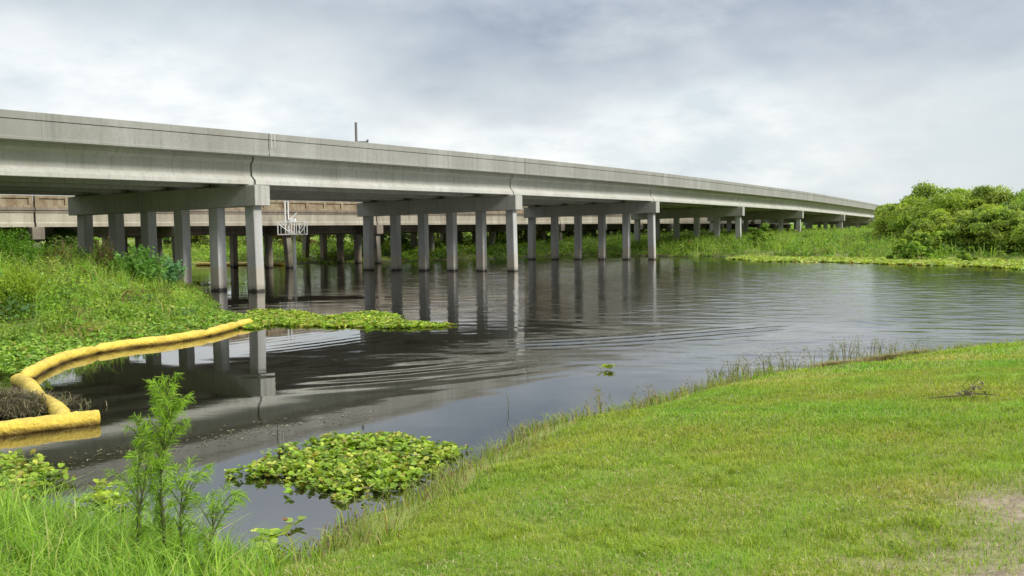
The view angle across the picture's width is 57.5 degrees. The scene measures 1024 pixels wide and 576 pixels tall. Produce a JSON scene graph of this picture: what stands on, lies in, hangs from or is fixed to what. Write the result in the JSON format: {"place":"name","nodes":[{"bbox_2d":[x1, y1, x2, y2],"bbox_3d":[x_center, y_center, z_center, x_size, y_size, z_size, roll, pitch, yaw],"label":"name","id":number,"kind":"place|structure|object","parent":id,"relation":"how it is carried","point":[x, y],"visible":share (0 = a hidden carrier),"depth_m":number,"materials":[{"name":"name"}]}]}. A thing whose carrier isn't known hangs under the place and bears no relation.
{"place":"outdoors","nodes":[
{"label":"outdoors","id":0,"kind":"place"},
{"bbox_2d":[0,255,1023,567],"bbox_3d":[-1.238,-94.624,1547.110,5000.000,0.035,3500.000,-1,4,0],"label":"water","id":1,"kind":"structure","parent":0,"point":[538,339],"depth_m":20.18,"materials":[{"name":"black liquid"}]},
{"bbox_2d":[0,448,75,506],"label":"water hyacinth mat","id":2,"kind":"object","parent":1,"relation":"on","point":[8,462],"visible":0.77,"depth_m":10.02,"materials":[{"name":"green plant"}]},
{"bbox_2d":[0,410,99,435],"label":"containment boom","id":3,"kind":"object","parent":1,"relation":"on","point":[46,422],"visible":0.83,"depth_m":12.51,"materials":[{"name":"yellow plastic"}]},
{"bbox_2d":[0,383,106,420],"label":"plant debris","id":4,"kind":"object","parent":1,"relation":"on","point":[21,400],"visible":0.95,"depth_m":13.65,"materials":[{"name":"plant"}]},
{"bbox_2d":[67,478,132,510],"bbox_3d":[-3.982,2.018,9.079,0.590,0.147,0.906,-1,4,0],"label":"water hyacinth mat","id":5,"kind":"object","parent":1,"relation":"on","point":[101,483],"visible":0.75,"depth_m":9.11,"materials":[{"name":"green plant"}]},
{"bbox_2d":[0,308,260,373],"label":"waterweed fringe","id":6,"kind":"object","parent":1,"relation":"on","point":[29,353],"visible":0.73,"depth_m":22.75,"materials":[{"name":"green plant"}]},
{"bbox_2d":[10,318,252,414],"bbox_3d":[-8.073,1.412,19.543,2.731,0.266,13.806,-1,4,-5],"label":"containment boom","id":7,"kind":"object","parent":1,"relation":"on","point":[24,377],"visible":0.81,"depth_m":20.03,"materials":[{"name":"yellow plastic"}]},
{"bbox_2d":[58,405,371,471],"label":"drifting litter","id":8,"kind":"object","parent":1,"relation":"on","point":[216,436],"visible":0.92,"depth_m":11.96,"materials":[{"name":"plant"}]},
{"bbox_2d":[194,262,284,265],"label":"containment boom","id":9,"kind":"object","parent":1,"relation":"on","point":[239,263],"visible":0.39,"depth_m":74.57,"materials":[{"name":"yellow plastic"}]},
{"bbox_2d":[249,524,291,541],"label":"floating plant","id":10,"kind":"object","parent":1,"relation":"on","point":[275,532],"visible":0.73,"depth_m":7.91,"materials":[{"name":"green plant"}]},
{"bbox_2d":[256,538,285,556],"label":"floating plant","id":11,"kind":"object","parent":1,"relation":"on","point":[274,540],"visible":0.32,"depth_m":7.64,"materials":[{"name":"green plant"}]},
{"bbox_2d":[277,201,307,268],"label":"gauge station","id":12,"kind":"object","parent":1,"relation":"in","point":[291,221],"visible":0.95,"depth_m":65.77,"materials":[{"name":"white metal"}]},
{"bbox_2d":[282,516,306,524],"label":"floating plant","id":13,"kind":"object","parent":1,"relation":"on","point":[289,520],"visible":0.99,"depth_m":8.32,"materials":[{"name":"green plant"}]},
{"bbox_2d":[235,308,458,329],"bbox_3d":[-5.115,0.876,27.979,7.314,0.170,6.632,-1,4,0],"label":"water hyacinth mat","id":14,"kind":"object","parent":1,"relation":"on","point":[295,317],"visible":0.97,"depth_m":26.79,"materials":[{"name":"green plant"}]},
{"bbox_2d":[224,431,472,501],"bbox_3d":[-1.852,1.906,10.526,2.341,0.156,2.851,1,4,21],"label":"water hyacinth mat","id":15,"kind":"object","parent":1,"relation":"on","point":[385,465],"visible":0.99,"depth_m":10.27,"materials":[{"name":"green plant"}]},
{"bbox_2d":[597,364,615,368],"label":"floating plant","id":16,"kind":"object","parent":1,"relation":"on","point":[606,366],"visible":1,"depth_m":17.22,"materials":[{"name":"green plant"}]},
{"bbox_2d":[782,345,822,368],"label":"reed clump","id":17,"kind":"object","parent":1,"relation":"on","point":[803,357],"visible":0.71,"depth_m":15.82,"materials":[{"name":"green plant"}]},
{"bbox_2d":[819,334,878,360],"bbox_3d":[5.983,1.177,16.332,1.002,0.764,0.752,-2,4,-19],"label":"reed clump","id":18,"kind":"object","parent":1,"relation":"on","point":[836,357],"visible":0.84,"depth_m":16.31,"materials":[{"name":"green plant"}]},
{"bbox_2d":[728,254,1023,269],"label":"waterweed fringe","id":19,"kind":"object","parent":1,"relation":"on","point":[993,262],"visible":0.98,"depth_m":63.56,"materials":[{"name":"green plant"}]},
{"bbox_2d":[0,229,1023,575],"bbox_3d":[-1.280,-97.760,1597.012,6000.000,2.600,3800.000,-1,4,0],"label":"ground","id":20,"kind":"structure","parent":0,"point":[1006,505],"depth_m":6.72,"materials":[{"name":"green plant"}]},
{"bbox_2d":[0,226,45,269],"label":"feathery bush","id":21,"kind":"object","parent":20,"relation":"on","point":[14,245],"visible":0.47,"depth_m":32.78,"materials":[{"name":"green plant"}]},
{"bbox_2d":[0,263,56,313],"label":"yellow green bush","id":22,"kind":"object","parent":20,"relation":"on","point":[28,287],"visible":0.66,"depth_m":24.82,"materials":[{"name":"green plant"}]},
{"bbox_2d":[38,239,83,276],"bbox_3d":[-16.381,-0.915,34.062,1.489,1.826,1.506,1,4,30],"label":"reddish weed","id":23,"kind":"object","parent":20,"relation":"on","point":[62,251],"visible":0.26,"depth_m":33.98,"materials":[{"name":"green plant"}]},
{"bbox_2d":[23,227,100,249],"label":"shrub","id":24,"kind":"object","parent":20,"relation":"on","point":[71,238],"visible":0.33,"depth_m":55.59,"materials":[{"name":"green plant"}]},
{"bbox_2d":[75,264,99,285],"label":"leafy shoot","id":25,"kind":"object","parent":20,"relation":"on","point":[95,277],"visible":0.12,"depth_m":30.99,"materials":[{"name":"green plant"}]},
{"bbox_2d":[88,235,117,275],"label":"reddish weed","id":26,"kind":"object","parent":20,"relation":"on","point":[104,252],"visible":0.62,"depth_m":35.90,"materials":[{"name":"green plant"}]},
{"bbox_2d":[0,241,221,345],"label":"undergrowth","id":27,"kind":"object","parent":20,"relation":"on","point":[116,309],"visible":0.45,"depth_m":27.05,"materials":[{"name":"green plant"}]},
{"bbox_2d":[102,446,167,559],"bbox_3d":[-2.441,1.472,6.065,0.421,0.939,0.343,-3,4,-28],"label":"tall weed","id":28,"kind":"object","parent":20,"relation":"on","point":[139,509],"visible":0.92,"depth_m":6.08,"materials":[{"name":"green plant"}]},
{"bbox_2d":[108,243,169,291],"bbox_3d":[-14.388,-0.745,36.028,2.258,2.009,2.275,-1,4,0],"label":"broad leaved bush","id":29,"kind":"object","parent":20,"relation":"on","point":[149,265],"visible":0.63,"depth_m":35.67,"materials":[{"name":"green plant"}]},
{"bbox_2d":[118,412,161,543],"bbox_3d":[-2.512,1.417,6.386,0.350,1.145,0.304,-1,4,0],"label":"tall weed","id":30,"kind":"object","parent":20,"relation":"on","point":[138,420],"visible":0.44,"depth_m":6.37,"materials":[{"name":"green plant"}]},
{"bbox_2d":[134,371,195,570],"bbox_3d":[-2.284,1.256,6.191,0.413,1.427,0.414,-1,4,0],"label":"tall weed","id":31,"kind":"object","parent":20,"relation":"on","point":[168,418],"visible":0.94,"depth_m":6.15,"materials":[{"name":"green plant"}]},
{"bbox_2d":[154,254,186,283],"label":"broad leaved bush","id":32,"kind":"object","parent":20,"relation":"on","point":[175,271],"visible":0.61,"depth_m":37.93,"materials":[{"name":"green plant"}]},
{"bbox_2d":[0,460,345,575],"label":"tall grass","id":33,"kind":"structure","parent":20,"relation":"on","point":[59,556],"depth_m":6.01,"materials":[{"name":"green plant"}]},
{"bbox_2d":[152,455,215,575],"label":"tall weed","id":34,"kind":"object","parent":20,"relation":"on","point":[184,476],"visible":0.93,"depth_m":6.00,"materials":[{"name":"green plant"}]},
{"bbox_2d":[162,235,209,248],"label":"shrub","id":35,"kind":"object","parent":20,"relation":"on","point":[166,241],"visible":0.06,"depth_m":94.01,"materials":[{"name":"green plant"}]},
{"bbox_2d":[165,477,249,575],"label":"tall weed","id":36,"kind":"object","parent":20,"relation":"on","point":[228,509],"visible":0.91,"depth_m":6.00,"materials":[{"name":"green plant"}]},
{"bbox_2d":[191,235,245,248],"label":"shrub","id":37,"kind":"object","parent":20,"relation":"on","point":[201,238],"visible":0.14,"depth_m":91.22,"materials":[{"name":"green plant"}]},
{"bbox_2d":[239,523,269,560],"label":"grass tuft","id":38,"kind":"object","parent":20,"relation":"on","point":[254,544],"visible":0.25,"depth_m":7.22,"materials":[{"name":"green plant"}]},
{"bbox_2d":[238,200,292,245],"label":"shrub","id":39,"kind":"object","parent":20,"relation":"on","point":[243,242],"visible":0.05,"depth_m":92.52,"materials":[{"name":"green plant"}]},
{"bbox_2d":[270,540,308,562],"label":"grass tuft","id":40,"kind":"object","parent":20,"relation":"on","point":[291,553],"visible":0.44,"depth_m":7.13,"materials":[{"name":"green plant"}]},
{"bbox_2d":[272,234,346,248],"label":"shrub","id":41,"kind":"object","parent":20,"relation":"on","point":[299,238],"visible":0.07,"depth_m":89.24,"materials":[{"name":"green plant"}]},
{"bbox_2d":[42,234,621,262],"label":"undergrowth","id":42,"kind":"object","parent":20,"relation":"on","point":[200,252],"visible":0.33,"depth_m":85.93,"materials":[{"name":"green plant"}]},
{"bbox_2d":[316,234,362,244],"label":"shrub","id":43,"kind":"object","parent":20,"relation":"on","point":[351,236],"visible":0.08,"depth_m":91.21,"materials":[{"name":"green plant"}]},
{"bbox_2d":[362,233,417,247],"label":"shrub","id":44,"kind":"object","parent":20,"relation":"on","point":[406,236],"visible":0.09,"depth_m":90.75,"materials":[{"name":"green plant"}]},
{"bbox_2d":[0,195,790,267],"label":"old trestle bridge","id":45,"kind":"structure","parent":20,"relation":"on","point":[39,217],"depth_m":69.69,"materials":[{"name":"concrete"}]},
{"bbox_2d":[419,455,458,479],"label":"grass tuft","id":46,"kind":"object","parent":20,"relation":"on","point":[440,472],"visible":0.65,"depth_m":9.95,"materials":[{"name":"green plant"}]},
{"bbox_2d":[0,109,879,291],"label":"concrete highway bridge","id":47,"kind":"structure","parent":20,"relation":"on","point":[115,170],"depth_m":46.12,"materials":[{"name":"grey concrete"}]},
{"bbox_2d":[355,122,368,142],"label":"roadside post","id":48,"kind":"object","parent":47,"relation":"attached to","point":[356,139],"visible":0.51,"depth_m":51.51,"materials":[{"name":"grey metal"}]},
{"bbox_2d":[417,232,470,242],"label":"shrub","id":49,"kind":"object","parent":20,"relation":"on","point":[437,235],"visible":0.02,"depth_m":99.51,"materials":[{"name":"green plant"}]},
{"bbox_2d":[93,220,874,239],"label":"distant wood","id":50,"kind":"object","parent":20,"relation":"on","point":[792,227],"visible":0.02,"depth_m":229.12,"materials":[{"name":"green plant"}]},
{"bbox_2d":[465,232,505,240],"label":"shrub","id":51,"kind":"object","parent":20,"relation":"on","point":[501,234],"visible":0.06,"depth_m":103.33,"materials":[{"name":"green plant"}]},
{"bbox_2d":[496,417,546,436],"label":"grass tuft","id":52,"kind":"object","parent":20,"relation":"on","point":[524,427],"visible":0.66,"depth_m":11.55,"materials":[{"name":"green plant"}]},
{"bbox_2d":[499,231,550,238],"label":"shrub","id":53,"kind":"object","parent":20,"relation":"on","point":[519,233],"visible":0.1,"depth_m":106.98,"materials":[{"name":"green plant"}]},
{"bbox_2d":[102,336,1023,572],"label":"shore grass","id":54,"kind":"structure","parent":20,"relation":"on","point":[488,453],"depth_m":9.05,"materials":[{"name":"green plant"}]},
{"bbox_2d":[550,230,596,235],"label":"shrub","id":55,"kind":"object","parent":20,"relation":"on","point":[589,231],"visible":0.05,"depth_m":111.60,"materials":[{"name":"green plant"}]},
{"bbox_2d":[583,384,608,415],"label":"reed clump","id":56,"kind":"object","parent":20,"relation":"on","point":[600,403],"visible":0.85,"depth_m":12.12,"materials":[{"name":"green plant"}]},
{"bbox_2d":[596,229,643,235],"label":"shrub","id":57,"kind":"object","parent":20,"relation":"on","point":[616,231],"visible":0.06,"depth_m":118.25,"materials":[{"name":"green plant"}]},
{"bbox_2d":[606,381,657,407],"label":"reed clump","id":58,"kind":"object","parent":20,"relation":"on","point":[632,398],"visible":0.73,"depth_m":13.05,"materials":[{"name":"green plant"}]},
{"bbox_2d":[264,352,1023,575],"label":"thatch","id":59,"kind":"object","parent":20,"relation":"on","point":[549,566],"visible":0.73,"depth_m":6.68,"materials":[{"name":"green plant"}]},
{"bbox_2d":[647,383,685,404],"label":"reed clump","id":60,"kind":"object","parent":20,"relation":"on","point":[654,396],"visible":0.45,"depth_m":13.50,"materials":[{"name":"green plant"}]},
{"bbox_2d":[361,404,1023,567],"bbox_3d":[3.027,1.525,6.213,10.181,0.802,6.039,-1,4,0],"label":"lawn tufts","id":61,"kind":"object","parent":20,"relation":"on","point":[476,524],"visible":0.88,"depth_m":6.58,"materials":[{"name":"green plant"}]},
{"bbox_2d":[388,226,1023,260],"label":"undergrowth","id":62,"kind":"object","parent":20,"relation":"on","point":[739,249],"visible":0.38,"depth_m":84.91,"materials":[{"name":"green plant"}]},
{"bbox_2d":[686,354,753,388],"bbox_3d":[3.339,1.420,14.996,1.050,0.726,0.736,-1,4,0],"label":"reed clump","id":63,"kind":"object","parent":20,"relation":"on","point":[737,369],"visible":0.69,"depth_m":14.92,"materials":[{"name":"green plant"}]},
{"bbox_2d":[747,223,773,247],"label":"bush","id":64,"kind":"object","parent":20,"relation":"on","point":[764,227],"visible":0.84,"depth_m":85.47,"materials":[{"name":"green plant"}]},
{"bbox_2d":[734,347,791,377],"bbox_3d":[4.121,1.326,15.450,0.970,0.753,0.854,2,4,34],"label":"reed clump","id":65,"kind":"object","parent":20,"relation":"on","point":[763,368],"visible":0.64,"depth_m":15.42,"materials":[{"name":"green plant"}]},
{"bbox_2d":[804,233,830,239],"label":"bush","id":66,"kind":"object","parent":20,"relation":"on","point":[816,235],"visible":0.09,"depth_m":91.80,"materials":[{"name":"green plant"}]},
{"bbox_2d":[849,336,897,358],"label":"reed clump","id":67,"kind":"object","parent":20,"relation":"on","point":[891,349],"visible":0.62,"depth_m":16.98,"materials":[{"name":"green plant"}]},
{"bbox_2d":[866,203,895,228],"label":"broadleaf tree","id":68,"kind":"object","parent":20,"relation":"on","point":[887,205],"visible":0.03,"depth_m":92.87,"materials":[{"name":"green plant"}]},
{"bbox_2d":[885,239,916,258],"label":"bush","id":69,"kind":"object","parent":20,"relation":"on","point":[901,254],"visible":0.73,"depth_m":66.70,"materials":[{"name":"green plant"}]},
{"bbox_2d":[876,337,929,354],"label":"reed clump","id":70,"kind":"object","parent":20,"relation":"on","point":[904,347],"visible":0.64,"depth_m":17.71,"materials":[{"name":"green plant"}]},
{"bbox_2d":[869,195,941,239],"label":"broadleaf tree","id":71,"kind":"object","parent":20,"relation":"on","point":[881,228],"visible":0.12,"depth_m":83.66,"materials":[{"name":"green plant"}]},
{"bbox_2d":[904,232,934,258],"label":"bush","id":72,"kind":"object","parent":20,"relation":"on","point":[912,250],"visible":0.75,"depth_m":65.62,"materials":[{"name":"green plant"}]},
{"bbox_2d":[869,180,985,240],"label":"broadleaf tree","id":73,"kind":"object","parent":20,"relation":"on","point":[920,195],"visible":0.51,"depth_m":78.56,"materials":[{"name":"green plant"}]},
{"bbox_2d":[901,208,989,249],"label":"broadleaf tree","id":74,"kind":"object","parent":20,"relation":"on","point":[933,225],"visible":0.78,"depth_m":70.59,"materials":[{"name":"green plant"}]},
{"bbox_2d":[927,377,997,398],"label":"fallen branch","id":75,"kind":"object","parent":20,"relation":"on","point":[969,393],"visible":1,"depth_m":10.06,"materials":[{"name":"wood"}]},
{"bbox_2d":[955,246,978,260],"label":"bush","id":76,"kind":"object","parent":20,"relation":"on","point":[963,255],"visible":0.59,"depth_m":62.15,"materials":[{"name":"green plant"}]},
{"bbox_2d":[945,188,1013,210],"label":"broadleaf tree","id":77,"kind":"object","parent":20,"relation":"on","point":[973,197],"visible":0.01,"depth_m":80.14,"materials":[{"name":"green plant"}]},
{"bbox_2d":[943,202,1023,250],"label":"broadleaf tree","id":78,"kind":"object","parent":20,"relation":"on","point":[984,214],"visible":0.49,"depth_m":68.44,"materials":[{"name":"green plant"}]},
{"bbox_2d":[944,184,1023,210],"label":"broadleaf tree","id":79,"kind":"object","parent":20,"relation":"on","point":[997,196],"visible":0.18,"depth_m":76.75,"materials":[{"name":"green plant"}]},
{"bbox_2d":[985,215,1023,251],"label":"broadleaf tree","id":80,"kind":"object","parent":20,"relation":"on","point":[1015,228],"visible":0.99,"depth_m":66.27,"materials":[{"name":"green plant"}]},
{"bbox_2d":[1001,191,1023,211],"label":"broadleaf tree","id":81,"kind":"object","parent":20,"relation":"on","point":[1019,202],"visible":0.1,"depth_m":71.11,"materials":[{"name":"green plant"}]},
{"bbox_2d":[0,0,1023,223],"label":"sky","id":82,"kind":"structure","parent":0,"point":[868,101],"materials":[{"name":"white"}]},
{"bbox_2d":[808,349,932,368],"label":"dead grass","id":83,"kind":"structure","parent":0,"point":[878,357],"depth_m":15.72,"materials":[{"name":"beige plant"}]}
]}

